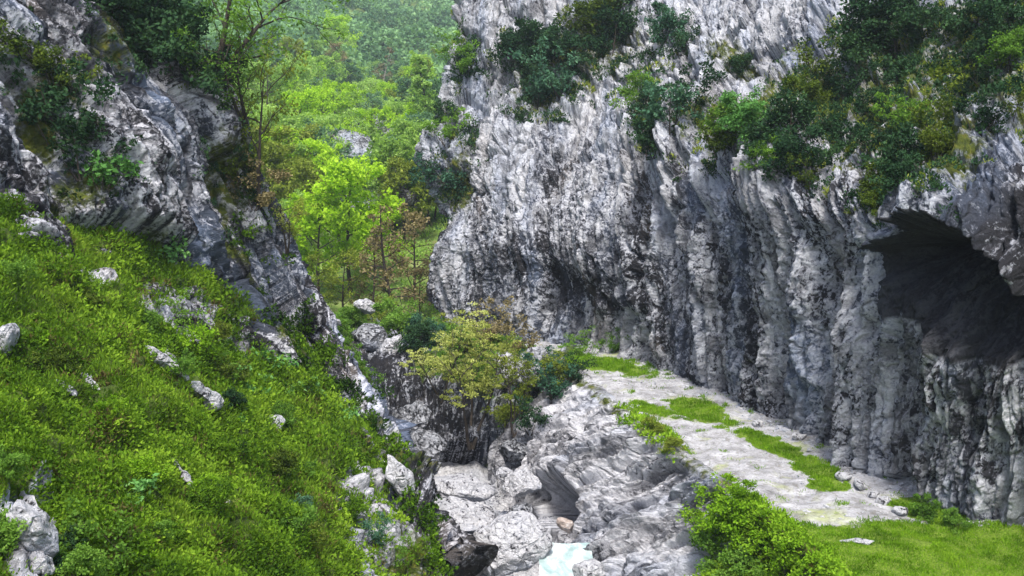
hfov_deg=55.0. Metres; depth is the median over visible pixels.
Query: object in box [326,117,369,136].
broadleaf tree
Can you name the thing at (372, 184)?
broadleaf tree
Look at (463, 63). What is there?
scrub bush
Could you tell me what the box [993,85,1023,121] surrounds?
scrub bush
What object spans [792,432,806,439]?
boulder
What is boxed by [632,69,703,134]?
scrub bush
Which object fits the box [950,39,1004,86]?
scrub bush
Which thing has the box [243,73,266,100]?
broadleaf tree
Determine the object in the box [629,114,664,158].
bush
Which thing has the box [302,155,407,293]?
broadleaf tree
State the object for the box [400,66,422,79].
broadleaf tree
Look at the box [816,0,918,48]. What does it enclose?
bush
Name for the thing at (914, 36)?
bush
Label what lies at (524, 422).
scrub bush
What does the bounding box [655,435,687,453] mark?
bush
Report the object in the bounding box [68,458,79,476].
shrub
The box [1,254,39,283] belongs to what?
shrub
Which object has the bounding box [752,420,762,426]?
boulder
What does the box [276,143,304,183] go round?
broadleaf tree
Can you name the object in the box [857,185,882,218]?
bush
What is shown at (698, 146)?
ledge grass
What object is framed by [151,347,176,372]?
shrub
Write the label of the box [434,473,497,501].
boulder
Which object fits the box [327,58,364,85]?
broadleaf tree
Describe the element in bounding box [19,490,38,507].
boulder
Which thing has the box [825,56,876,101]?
scrub bush
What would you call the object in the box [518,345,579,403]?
scrub bush
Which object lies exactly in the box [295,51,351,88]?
broadleaf tree
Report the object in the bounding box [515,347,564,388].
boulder
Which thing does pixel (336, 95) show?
broadleaf tree
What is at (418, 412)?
boulder
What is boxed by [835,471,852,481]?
boulder
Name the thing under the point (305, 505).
shrub
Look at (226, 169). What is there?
scrub bush
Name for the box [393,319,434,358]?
bush
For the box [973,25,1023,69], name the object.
bush
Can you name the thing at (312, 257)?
broadleaf tree
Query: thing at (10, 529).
shrub
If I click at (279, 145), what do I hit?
broadleaf tree
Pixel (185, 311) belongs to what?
shrub
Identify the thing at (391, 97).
broadleaf tree
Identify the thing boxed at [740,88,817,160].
bush
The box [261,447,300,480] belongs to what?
shrub
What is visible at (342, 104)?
broadleaf tree
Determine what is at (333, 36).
broadleaf tree
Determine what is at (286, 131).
broadleaf tree
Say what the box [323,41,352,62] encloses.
broadleaf tree
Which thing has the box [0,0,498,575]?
cliff
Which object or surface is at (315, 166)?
broadleaf tree
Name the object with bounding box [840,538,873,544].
boulder
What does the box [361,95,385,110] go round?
broadleaf tree
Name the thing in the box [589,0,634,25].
bush
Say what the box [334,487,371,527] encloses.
bush
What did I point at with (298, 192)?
broadleaf tree
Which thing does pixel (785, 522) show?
edge greenery
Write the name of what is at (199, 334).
shrub
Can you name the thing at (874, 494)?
boulder
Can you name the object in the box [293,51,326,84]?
broadleaf tree
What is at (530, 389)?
scrub bush
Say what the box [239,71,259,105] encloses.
broadleaf tree
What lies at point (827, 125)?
scrub bush
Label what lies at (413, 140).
broadleaf tree
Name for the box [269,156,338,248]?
broadleaf tree
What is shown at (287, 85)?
broadleaf tree
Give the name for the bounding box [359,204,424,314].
thin tree
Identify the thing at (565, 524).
boulder
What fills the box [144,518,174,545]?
shrub
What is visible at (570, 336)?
scrub bush
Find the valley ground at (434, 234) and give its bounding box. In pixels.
[199,0,446,328]
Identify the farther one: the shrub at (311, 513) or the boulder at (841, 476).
the boulder at (841, 476)
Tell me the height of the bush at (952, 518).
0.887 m
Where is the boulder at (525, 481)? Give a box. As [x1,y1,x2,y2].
[502,467,541,496]
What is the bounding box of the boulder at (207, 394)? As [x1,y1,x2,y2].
[190,381,223,411]
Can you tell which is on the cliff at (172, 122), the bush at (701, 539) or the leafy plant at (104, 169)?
the leafy plant at (104, 169)
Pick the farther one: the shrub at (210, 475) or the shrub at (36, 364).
the shrub at (36, 364)
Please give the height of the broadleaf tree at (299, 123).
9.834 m
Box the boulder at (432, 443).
[411,429,447,474]
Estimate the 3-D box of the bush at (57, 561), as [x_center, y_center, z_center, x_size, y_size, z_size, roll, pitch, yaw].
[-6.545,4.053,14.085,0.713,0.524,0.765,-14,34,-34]
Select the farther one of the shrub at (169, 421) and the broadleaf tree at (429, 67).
the broadleaf tree at (429, 67)
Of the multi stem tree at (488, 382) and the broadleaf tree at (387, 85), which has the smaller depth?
the multi stem tree at (488, 382)
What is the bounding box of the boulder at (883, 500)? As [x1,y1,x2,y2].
[875,496,891,504]
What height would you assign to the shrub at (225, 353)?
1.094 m
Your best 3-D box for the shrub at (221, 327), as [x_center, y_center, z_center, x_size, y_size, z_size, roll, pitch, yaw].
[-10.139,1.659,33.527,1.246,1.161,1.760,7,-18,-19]
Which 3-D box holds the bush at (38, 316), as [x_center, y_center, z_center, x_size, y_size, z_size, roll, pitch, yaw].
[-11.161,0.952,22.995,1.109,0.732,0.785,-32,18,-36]
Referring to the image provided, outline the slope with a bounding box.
[0,204,431,575]
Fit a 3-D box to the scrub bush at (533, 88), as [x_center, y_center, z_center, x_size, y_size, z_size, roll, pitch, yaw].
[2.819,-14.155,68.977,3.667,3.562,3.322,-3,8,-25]
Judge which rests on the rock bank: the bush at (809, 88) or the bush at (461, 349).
the bush at (461, 349)
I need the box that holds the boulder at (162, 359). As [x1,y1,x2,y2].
[143,345,188,381]
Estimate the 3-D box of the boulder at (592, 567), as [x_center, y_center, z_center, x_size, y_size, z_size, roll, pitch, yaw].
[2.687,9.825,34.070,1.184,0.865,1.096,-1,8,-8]
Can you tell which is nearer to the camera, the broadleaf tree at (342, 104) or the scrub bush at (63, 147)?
the scrub bush at (63, 147)
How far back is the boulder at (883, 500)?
31.64 m
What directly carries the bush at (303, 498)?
on the slope
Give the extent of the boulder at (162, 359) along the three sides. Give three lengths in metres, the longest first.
1.492 x 0.469 x 0.404 m
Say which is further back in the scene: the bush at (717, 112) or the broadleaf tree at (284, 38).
the broadleaf tree at (284, 38)
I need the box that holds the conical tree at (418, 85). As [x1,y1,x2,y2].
[407,54,437,117]
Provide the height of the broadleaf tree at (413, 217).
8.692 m
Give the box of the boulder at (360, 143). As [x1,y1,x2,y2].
[314,128,371,158]
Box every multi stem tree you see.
[398,301,488,402]
[425,310,520,449]
[473,334,545,437]
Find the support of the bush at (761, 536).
on the rock buttress
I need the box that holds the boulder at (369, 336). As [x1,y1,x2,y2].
[351,323,387,350]
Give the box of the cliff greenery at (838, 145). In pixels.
[417,0,1023,230]
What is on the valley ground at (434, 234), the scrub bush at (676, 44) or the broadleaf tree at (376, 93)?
the broadleaf tree at (376, 93)
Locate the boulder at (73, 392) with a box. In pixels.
[56,379,76,395]
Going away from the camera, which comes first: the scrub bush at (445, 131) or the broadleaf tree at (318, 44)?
the scrub bush at (445, 131)
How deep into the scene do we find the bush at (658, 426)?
39.38 m
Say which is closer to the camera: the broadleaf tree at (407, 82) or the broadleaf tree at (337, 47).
the broadleaf tree at (407, 82)
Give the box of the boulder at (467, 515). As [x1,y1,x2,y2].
[435,496,494,531]
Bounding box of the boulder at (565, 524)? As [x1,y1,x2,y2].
[556,517,573,533]
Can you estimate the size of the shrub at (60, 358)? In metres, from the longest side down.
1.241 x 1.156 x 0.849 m
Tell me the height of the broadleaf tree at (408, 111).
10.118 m
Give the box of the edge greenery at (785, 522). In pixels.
[613,401,859,575]
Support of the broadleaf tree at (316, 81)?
on the valley ground at (434, 234)
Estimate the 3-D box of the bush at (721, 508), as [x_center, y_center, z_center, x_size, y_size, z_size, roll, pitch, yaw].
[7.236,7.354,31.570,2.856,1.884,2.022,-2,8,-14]
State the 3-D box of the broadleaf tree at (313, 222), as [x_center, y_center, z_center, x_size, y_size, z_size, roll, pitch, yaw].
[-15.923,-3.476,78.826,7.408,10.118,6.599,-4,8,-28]
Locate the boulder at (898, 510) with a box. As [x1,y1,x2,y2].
[891,506,907,514]
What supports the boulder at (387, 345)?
on the rock bank
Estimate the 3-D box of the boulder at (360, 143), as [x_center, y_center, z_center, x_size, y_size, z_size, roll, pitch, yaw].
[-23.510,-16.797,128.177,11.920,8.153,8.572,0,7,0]
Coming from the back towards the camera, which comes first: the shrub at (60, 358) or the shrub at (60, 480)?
the shrub at (60, 358)
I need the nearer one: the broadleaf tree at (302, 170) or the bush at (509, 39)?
the bush at (509, 39)
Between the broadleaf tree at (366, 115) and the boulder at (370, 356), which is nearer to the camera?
the boulder at (370, 356)
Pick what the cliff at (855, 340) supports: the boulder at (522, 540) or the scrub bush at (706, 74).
the scrub bush at (706, 74)
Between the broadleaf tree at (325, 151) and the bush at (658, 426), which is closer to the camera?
the bush at (658, 426)
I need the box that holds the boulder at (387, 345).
[379,334,401,355]
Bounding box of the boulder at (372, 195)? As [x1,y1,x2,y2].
[346,176,410,219]
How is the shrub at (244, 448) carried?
on the slope
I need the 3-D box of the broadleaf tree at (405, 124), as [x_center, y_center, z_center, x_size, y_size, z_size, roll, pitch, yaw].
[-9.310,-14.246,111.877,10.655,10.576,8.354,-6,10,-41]
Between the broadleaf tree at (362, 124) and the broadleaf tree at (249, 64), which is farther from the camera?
the broadleaf tree at (249, 64)
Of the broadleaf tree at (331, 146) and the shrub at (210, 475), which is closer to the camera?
the shrub at (210, 475)
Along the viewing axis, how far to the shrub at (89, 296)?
26.28 m
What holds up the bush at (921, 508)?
on the path
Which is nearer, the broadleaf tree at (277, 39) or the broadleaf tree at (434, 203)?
the broadleaf tree at (434, 203)
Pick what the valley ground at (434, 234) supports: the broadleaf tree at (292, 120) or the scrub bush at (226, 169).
the broadleaf tree at (292, 120)
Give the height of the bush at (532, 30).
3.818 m
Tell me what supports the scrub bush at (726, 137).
on the cliff at (855, 340)
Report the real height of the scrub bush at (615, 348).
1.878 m
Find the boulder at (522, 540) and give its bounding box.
[473,511,552,575]
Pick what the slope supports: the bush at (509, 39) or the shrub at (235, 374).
the shrub at (235, 374)
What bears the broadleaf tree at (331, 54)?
on the valley ground at (434, 234)
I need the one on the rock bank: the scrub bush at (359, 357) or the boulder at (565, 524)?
the scrub bush at (359, 357)
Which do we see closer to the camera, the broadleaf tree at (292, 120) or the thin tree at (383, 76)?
the broadleaf tree at (292, 120)
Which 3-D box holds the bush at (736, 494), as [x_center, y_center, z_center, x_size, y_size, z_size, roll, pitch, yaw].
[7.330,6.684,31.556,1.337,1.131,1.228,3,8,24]
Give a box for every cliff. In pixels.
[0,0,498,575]
[413,0,1023,526]
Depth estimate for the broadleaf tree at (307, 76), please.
154.97 m
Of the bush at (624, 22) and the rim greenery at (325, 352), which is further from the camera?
the bush at (624, 22)
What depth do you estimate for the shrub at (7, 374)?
19.95 m
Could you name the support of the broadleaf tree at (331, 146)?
on the valley ground at (434, 234)
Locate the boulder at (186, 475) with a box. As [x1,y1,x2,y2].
[173,458,192,485]
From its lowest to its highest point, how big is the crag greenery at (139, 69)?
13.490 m
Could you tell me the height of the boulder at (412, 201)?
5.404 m
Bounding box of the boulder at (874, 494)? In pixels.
[867,491,880,498]
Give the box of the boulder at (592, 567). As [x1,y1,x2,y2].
[572,558,605,575]
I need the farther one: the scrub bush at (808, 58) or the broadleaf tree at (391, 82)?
the broadleaf tree at (391, 82)
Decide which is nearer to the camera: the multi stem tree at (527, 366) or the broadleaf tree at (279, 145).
the multi stem tree at (527, 366)
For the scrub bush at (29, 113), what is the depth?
31.61 m
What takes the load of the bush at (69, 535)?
on the slope
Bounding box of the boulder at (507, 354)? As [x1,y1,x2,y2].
[494,353,514,380]
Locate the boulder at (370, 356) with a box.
[367,351,377,360]
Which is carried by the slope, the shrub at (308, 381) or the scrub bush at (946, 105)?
the shrub at (308, 381)
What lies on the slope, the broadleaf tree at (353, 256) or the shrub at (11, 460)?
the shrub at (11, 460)
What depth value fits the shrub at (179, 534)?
17.60 m
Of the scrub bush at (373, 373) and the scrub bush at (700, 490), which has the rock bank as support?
the scrub bush at (373, 373)
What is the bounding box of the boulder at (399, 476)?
[385,454,418,502]
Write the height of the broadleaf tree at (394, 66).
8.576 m
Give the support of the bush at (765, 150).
on the cliff at (855, 340)
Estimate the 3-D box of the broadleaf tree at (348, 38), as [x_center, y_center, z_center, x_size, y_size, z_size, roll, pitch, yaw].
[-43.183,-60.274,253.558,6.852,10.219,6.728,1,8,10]
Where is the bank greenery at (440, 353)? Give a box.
[332,306,597,427]
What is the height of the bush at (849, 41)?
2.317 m
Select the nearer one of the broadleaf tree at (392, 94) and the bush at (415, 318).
the bush at (415, 318)
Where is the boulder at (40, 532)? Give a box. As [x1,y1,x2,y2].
[5,499,58,557]
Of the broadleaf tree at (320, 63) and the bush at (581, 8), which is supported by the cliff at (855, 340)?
the bush at (581, 8)
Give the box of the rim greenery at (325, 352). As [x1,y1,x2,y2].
[57,171,458,575]
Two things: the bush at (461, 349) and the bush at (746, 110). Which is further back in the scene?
the bush at (461, 349)
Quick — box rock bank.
[337,312,595,491]
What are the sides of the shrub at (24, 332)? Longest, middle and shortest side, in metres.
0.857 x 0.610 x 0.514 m
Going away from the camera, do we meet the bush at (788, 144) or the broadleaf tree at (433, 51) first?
the bush at (788, 144)
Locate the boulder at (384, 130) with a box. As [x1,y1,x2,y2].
[357,115,396,148]
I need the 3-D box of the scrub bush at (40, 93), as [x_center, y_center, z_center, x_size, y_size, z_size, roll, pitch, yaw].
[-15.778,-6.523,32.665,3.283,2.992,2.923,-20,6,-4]
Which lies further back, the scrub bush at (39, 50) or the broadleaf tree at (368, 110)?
the broadleaf tree at (368, 110)
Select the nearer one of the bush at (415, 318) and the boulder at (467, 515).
the boulder at (467, 515)
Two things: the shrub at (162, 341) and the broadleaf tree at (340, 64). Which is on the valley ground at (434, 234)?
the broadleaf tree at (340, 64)
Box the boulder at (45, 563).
[30,555,54,575]
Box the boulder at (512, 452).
[499,435,527,467]
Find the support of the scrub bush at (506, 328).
on the rock bank
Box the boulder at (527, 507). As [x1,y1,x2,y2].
[506,503,538,519]
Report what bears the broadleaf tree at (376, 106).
on the valley ground at (434, 234)
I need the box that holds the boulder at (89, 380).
[80,372,99,389]
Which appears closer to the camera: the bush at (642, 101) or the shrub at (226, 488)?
the shrub at (226, 488)
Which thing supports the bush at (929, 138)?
on the cliff at (855, 340)
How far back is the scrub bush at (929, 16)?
43.16 m
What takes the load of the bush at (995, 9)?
on the cliff at (855, 340)
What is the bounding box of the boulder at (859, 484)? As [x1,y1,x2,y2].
[854,478,865,489]
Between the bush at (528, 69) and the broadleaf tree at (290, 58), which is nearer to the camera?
the bush at (528, 69)
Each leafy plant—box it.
[78,149,143,191]
[107,473,159,508]
[147,230,190,262]
[220,358,273,380]
[243,382,270,394]
[251,346,298,369]
[283,376,325,398]
[335,403,359,420]
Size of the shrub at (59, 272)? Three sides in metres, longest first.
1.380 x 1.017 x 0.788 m
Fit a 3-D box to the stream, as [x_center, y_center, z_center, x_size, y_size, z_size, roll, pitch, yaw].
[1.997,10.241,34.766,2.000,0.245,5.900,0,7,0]
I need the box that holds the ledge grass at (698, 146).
[432,0,1023,228]
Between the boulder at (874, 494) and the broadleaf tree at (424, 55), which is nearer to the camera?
the boulder at (874, 494)
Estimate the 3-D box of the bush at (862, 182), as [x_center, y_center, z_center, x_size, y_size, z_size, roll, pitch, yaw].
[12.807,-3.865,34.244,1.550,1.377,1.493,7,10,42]
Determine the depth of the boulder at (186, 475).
20.33 m
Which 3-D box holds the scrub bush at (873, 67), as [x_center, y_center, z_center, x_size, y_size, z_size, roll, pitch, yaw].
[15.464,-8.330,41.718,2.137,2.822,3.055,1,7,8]
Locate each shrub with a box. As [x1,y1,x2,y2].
[0,364,25,383]
[0,443,30,480]
[0,496,31,555]
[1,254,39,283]
[18,329,26,347]
[20,345,61,377]
[36,330,62,344]
[37,345,87,387]
[39,258,95,286]
[51,465,72,492]
[52,541,109,575]
[57,495,137,574]
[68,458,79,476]
[76,285,112,309]
[95,392,129,420]
[108,290,135,319]
[109,326,144,352]
[120,450,172,487]
[132,537,156,568]
[140,309,162,344]
[140,329,179,356]
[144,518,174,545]
[145,507,185,546]
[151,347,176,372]
[152,298,165,310]
[156,404,181,428]
[164,347,201,388]
[165,287,209,339]
[176,320,220,359]
[179,474,236,525]
[186,470,236,505]
[201,319,232,343]
[211,441,237,466]
[212,338,230,362]
[212,351,251,385]
[213,428,248,458]
[214,362,240,381]
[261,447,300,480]
[269,399,299,435]
[269,505,318,544]
[288,376,321,397]
[292,459,316,479]
[298,502,315,516]
[304,519,327,554]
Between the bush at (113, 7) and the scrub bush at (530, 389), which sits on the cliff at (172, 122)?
the bush at (113, 7)
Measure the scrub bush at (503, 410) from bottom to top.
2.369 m
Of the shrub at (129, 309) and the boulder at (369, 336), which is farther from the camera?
the boulder at (369, 336)
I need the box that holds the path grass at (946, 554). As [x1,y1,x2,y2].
[542,340,1023,575]
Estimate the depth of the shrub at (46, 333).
22.47 m
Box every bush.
[0,16,62,70]
[0,43,91,131]
[14,56,127,145]
[26,310,64,333]
[32,45,103,96]
[43,106,142,181]
[53,552,73,575]
[58,523,86,550]
[84,0,148,32]
[102,0,181,37]
[112,0,211,63]
[121,0,231,99]
[193,38,248,89]
[212,140,254,183]
[221,387,248,411]
[224,149,292,211]
[288,492,313,508]
[334,304,366,328]
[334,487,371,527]
[337,318,354,344]
[344,341,369,371]
[358,511,397,545]
[360,359,387,390]
[365,293,397,321]
[371,296,419,338]
[384,530,411,572]
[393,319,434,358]
[402,310,446,347]
[408,151,469,192]
[420,106,473,147]
[430,27,479,73]
[432,98,461,122]
[441,319,481,356]
[463,295,516,345]
[480,393,532,427]
[485,25,540,71]
[493,306,542,352]
[504,36,582,99]
[511,371,539,397]
[511,395,552,435]
[514,15,565,63]
[516,55,551,87]
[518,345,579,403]
[522,61,553,109]
[537,22,596,75]
[540,350,586,385]
[553,0,623,36]
[563,351,596,383]
[564,4,639,63]
[564,325,602,354]
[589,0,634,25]
[598,326,629,353]
[608,68,656,108]
[626,80,679,121]
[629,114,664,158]
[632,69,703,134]
[639,414,669,435]
[644,0,693,49]
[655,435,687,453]
[662,52,727,113]
[665,22,700,58]
[676,482,733,530]
[687,511,733,572]
[688,491,751,535]
[693,94,754,159]
[698,100,757,142]
[711,534,769,575]
[716,83,779,143]
[722,52,753,79]
[723,500,776,556]
[725,479,761,514]
[733,132,795,170]
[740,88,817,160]
[752,124,832,182]
[763,533,806,575]
[780,67,836,105]
[785,151,821,190]
[792,22,865,78]
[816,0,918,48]
[818,94,874,134]
[824,111,888,152]
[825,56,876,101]
[837,17,890,67]
[849,57,906,118]
[852,122,934,175]
[856,1,931,56]
[856,158,894,193]
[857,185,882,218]
[865,149,928,195]
[869,87,931,126]
[875,45,922,81]
[897,0,977,42]
[906,57,974,132]
[908,492,942,524]
[917,125,954,162]
[939,506,973,536]
[941,40,995,74]
[944,0,1020,30]
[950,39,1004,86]
[951,67,1023,135]
[970,0,1023,51]
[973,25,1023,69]
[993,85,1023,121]
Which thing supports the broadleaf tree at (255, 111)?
on the valley ground at (434, 234)
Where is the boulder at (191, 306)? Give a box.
[163,294,209,333]
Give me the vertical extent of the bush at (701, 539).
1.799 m
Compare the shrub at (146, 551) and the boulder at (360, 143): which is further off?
the boulder at (360, 143)
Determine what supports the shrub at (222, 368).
on the slope
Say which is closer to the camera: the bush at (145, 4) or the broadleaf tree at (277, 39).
the bush at (145, 4)
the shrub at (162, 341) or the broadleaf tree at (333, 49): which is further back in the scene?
the broadleaf tree at (333, 49)
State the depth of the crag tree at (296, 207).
40.87 m
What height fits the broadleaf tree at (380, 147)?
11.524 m
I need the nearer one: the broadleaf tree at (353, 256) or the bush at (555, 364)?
the bush at (555, 364)
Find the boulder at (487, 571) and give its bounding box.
[479,566,491,575]
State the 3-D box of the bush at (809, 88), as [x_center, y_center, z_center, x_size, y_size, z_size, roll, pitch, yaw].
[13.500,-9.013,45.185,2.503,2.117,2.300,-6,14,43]
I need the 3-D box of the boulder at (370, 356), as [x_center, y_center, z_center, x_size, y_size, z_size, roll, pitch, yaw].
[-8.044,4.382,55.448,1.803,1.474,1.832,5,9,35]
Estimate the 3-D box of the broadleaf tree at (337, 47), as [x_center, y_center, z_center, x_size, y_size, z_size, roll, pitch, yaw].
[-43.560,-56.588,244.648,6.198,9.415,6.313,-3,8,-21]
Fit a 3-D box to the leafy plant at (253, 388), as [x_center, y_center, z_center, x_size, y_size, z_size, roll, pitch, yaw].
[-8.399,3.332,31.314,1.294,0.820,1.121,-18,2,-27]
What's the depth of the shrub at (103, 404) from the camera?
19.79 m
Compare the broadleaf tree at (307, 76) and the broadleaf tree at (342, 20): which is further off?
the broadleaf tree at (342, 20)
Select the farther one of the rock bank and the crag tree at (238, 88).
the rock bank
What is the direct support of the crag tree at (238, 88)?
on the cliff at (172, 122)
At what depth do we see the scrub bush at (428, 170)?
70.32 m
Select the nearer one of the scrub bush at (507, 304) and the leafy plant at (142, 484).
the leafy plant at (142, 484)
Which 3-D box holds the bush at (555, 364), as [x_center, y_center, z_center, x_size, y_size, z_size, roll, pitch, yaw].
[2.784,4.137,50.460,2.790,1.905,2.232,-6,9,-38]
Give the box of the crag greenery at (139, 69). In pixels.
[0,0,268,240]
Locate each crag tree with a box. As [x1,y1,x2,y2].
[170,0,285,126]
[178,13,312,208]
[201,0,373,71]
[254,176,316,256]
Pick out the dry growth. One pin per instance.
(102, 373)
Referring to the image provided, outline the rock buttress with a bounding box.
[487,370,830,575]
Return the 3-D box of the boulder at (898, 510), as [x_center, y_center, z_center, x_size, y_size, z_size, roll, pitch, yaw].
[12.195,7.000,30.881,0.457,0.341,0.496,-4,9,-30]
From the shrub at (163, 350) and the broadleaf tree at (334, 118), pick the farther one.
the broadleaf tree at (334, 118)
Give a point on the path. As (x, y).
(788, 485)
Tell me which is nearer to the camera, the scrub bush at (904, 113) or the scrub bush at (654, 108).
the scrub bush at (904, 113)
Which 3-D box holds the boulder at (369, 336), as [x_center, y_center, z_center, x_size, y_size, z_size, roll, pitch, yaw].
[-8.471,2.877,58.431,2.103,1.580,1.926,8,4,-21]
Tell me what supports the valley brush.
on the valley ground at (434, 234)
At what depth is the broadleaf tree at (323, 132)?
110.05 m
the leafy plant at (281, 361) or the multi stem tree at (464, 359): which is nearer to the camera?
the leafy plant at (281, 361)
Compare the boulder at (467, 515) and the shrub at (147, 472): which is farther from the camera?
the boulder at (467, 515)
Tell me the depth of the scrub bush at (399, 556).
28.06 m
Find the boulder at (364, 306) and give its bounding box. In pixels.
[353,298,375,313]
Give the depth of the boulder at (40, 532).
13.61 m
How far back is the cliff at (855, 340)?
44.09 m
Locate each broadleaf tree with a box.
[216,48,263,63]
[233,61,306,122]
[236,59,265,90]
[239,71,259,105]
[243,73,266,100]
[246,111,283,149]
[249,40,264,62]
[250,122,322,187]
[251,103,292,138]
[252,57,324,112]
[252,141,294,200]
[253,139,296,200]
[256,46,279,68]
[260,30,280,45]
[261,124,304,175]
[263,133,308,199]
[264,87,327,128]
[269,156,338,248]
[270,75,304,114]
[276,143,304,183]
[277,107,346,162]
[278,35,305,59]
[278,189,319,250]
[279,53,301,84]
[284,155,324,200]
[284,185,365,291]
[288,122,327,165]
[289,117,342,163]
[292,137,347,197]
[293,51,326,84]
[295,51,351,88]
[299,77,319,124]
[301,78,354,125]
[302,36,325,56]
[302,127,338,165]
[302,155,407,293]
[305,251,341,311]
[309,131,338,198]
[315,107,359,129]
[318,28,343,46]
[319,90,355,117]
[320,246,374,306]
[323,9,363,49]
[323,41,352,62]
[325,61,368,81]
[325,81,370,114]
[326,49,348,61]
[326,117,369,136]
[327,40,347,57]
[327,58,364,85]
[330,134,353,159]
[335,91,371,111]
[335,147,411,213]
[337,108,378,124]
[340,34,355,45]
[345,118,379,142]
[346,237,397,303]
[350,195,415,278]
[352,76,381,108]
[352,105,399,139]
[353,65,367,79]
[354,90,380,107]
[360,168,399,230]
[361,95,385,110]
[364,96,414,136]
[364,124,432,235]
[367,60,381,70]
[369,95,382,107]
[372,82,400,97]
[372,156,431,242]
[374,62,402,80]
[377,95,400,112]
[383,76,432,117]
[383,88,414,98]
[383,202,435,303]
[385,101,417,141]
[387,110,435,154]
[387,117,432,204]
[388,79,409,90]
[399,54,433,78]
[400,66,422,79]
[400,126,433,226]
[402,78,441,109]
[402,260,432,313]
[408,176,436,228]
[409,50,437,80]
[431,44,445,56]
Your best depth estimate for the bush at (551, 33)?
67.22 m
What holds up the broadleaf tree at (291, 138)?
on the valley ground at (434, 234)
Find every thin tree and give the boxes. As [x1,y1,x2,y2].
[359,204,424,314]
[371,47,394,81]
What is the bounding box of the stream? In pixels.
[539,543,592,575]
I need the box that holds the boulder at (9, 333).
[0,323,19,355]
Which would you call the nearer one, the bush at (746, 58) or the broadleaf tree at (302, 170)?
the bush at (746, 58)
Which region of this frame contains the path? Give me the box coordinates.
[526,341,1023,575]
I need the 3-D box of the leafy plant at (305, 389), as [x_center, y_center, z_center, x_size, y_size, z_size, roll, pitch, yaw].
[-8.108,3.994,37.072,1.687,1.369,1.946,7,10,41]
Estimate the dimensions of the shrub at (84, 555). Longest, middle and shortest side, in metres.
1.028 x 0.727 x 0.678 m
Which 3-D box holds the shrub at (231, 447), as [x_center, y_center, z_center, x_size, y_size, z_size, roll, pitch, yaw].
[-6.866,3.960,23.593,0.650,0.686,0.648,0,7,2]
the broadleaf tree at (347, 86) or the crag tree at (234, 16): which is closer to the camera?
the crag tree at (234, 16)
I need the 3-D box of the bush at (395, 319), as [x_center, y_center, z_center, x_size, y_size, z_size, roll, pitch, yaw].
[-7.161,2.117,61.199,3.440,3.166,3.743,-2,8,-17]
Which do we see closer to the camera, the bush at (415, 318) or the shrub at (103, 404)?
the shrub at (103, 404)
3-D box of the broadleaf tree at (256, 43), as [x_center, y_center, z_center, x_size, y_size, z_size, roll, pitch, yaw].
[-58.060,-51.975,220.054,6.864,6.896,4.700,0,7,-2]
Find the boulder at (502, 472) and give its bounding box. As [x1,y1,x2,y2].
[496,466,512,481]
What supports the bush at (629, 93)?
on the cliff at (855, 340)
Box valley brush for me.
[297,196,446,327]
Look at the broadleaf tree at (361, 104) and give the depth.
176.32 m
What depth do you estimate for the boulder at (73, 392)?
21.12 m
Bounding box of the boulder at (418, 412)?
[392,401,431,435]
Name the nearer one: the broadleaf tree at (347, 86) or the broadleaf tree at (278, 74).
the broadleaf tree at (278, 74)
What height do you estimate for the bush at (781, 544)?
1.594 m
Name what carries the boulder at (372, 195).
on the valley ground at (434, 234)
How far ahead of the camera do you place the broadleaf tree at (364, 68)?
224.31 m
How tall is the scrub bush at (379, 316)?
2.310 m
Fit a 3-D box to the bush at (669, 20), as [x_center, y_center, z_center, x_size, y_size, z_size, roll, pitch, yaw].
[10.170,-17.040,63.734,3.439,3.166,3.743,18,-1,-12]
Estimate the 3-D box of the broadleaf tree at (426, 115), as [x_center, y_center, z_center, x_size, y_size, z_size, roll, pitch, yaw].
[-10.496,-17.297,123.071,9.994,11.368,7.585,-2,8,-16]
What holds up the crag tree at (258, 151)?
on the cliff at (172, 122)
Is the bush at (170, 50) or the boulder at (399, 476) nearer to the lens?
the boulder at (399, 476)
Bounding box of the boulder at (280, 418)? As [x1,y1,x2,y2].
[271,414,285,430]
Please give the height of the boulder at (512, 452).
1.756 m
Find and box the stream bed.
[433,460,575,575]
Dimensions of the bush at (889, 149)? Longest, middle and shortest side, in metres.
3.408 x 2.412 x 2.248 m
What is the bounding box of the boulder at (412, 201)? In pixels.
[385,184,420,230]
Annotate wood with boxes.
[185,0,457,92]
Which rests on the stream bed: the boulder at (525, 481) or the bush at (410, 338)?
the boulder at (525, 481)
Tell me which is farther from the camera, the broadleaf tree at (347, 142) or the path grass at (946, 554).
the broadleaf tree at (347, 142)
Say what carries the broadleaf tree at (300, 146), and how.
on the valley ground at (434, 234)
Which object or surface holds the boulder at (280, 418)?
on the slope
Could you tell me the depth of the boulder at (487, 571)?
34.62 m
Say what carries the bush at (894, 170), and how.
on the cliff at (855, 340)
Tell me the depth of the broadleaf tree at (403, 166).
95.18 m
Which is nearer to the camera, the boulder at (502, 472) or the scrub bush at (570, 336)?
the boulder at (502, 472)
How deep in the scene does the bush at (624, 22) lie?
67.81 m
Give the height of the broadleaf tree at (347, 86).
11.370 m
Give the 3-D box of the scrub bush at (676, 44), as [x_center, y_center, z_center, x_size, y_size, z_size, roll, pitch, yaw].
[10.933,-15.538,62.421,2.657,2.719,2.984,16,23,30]
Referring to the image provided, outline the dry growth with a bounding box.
[0,197,426,575]

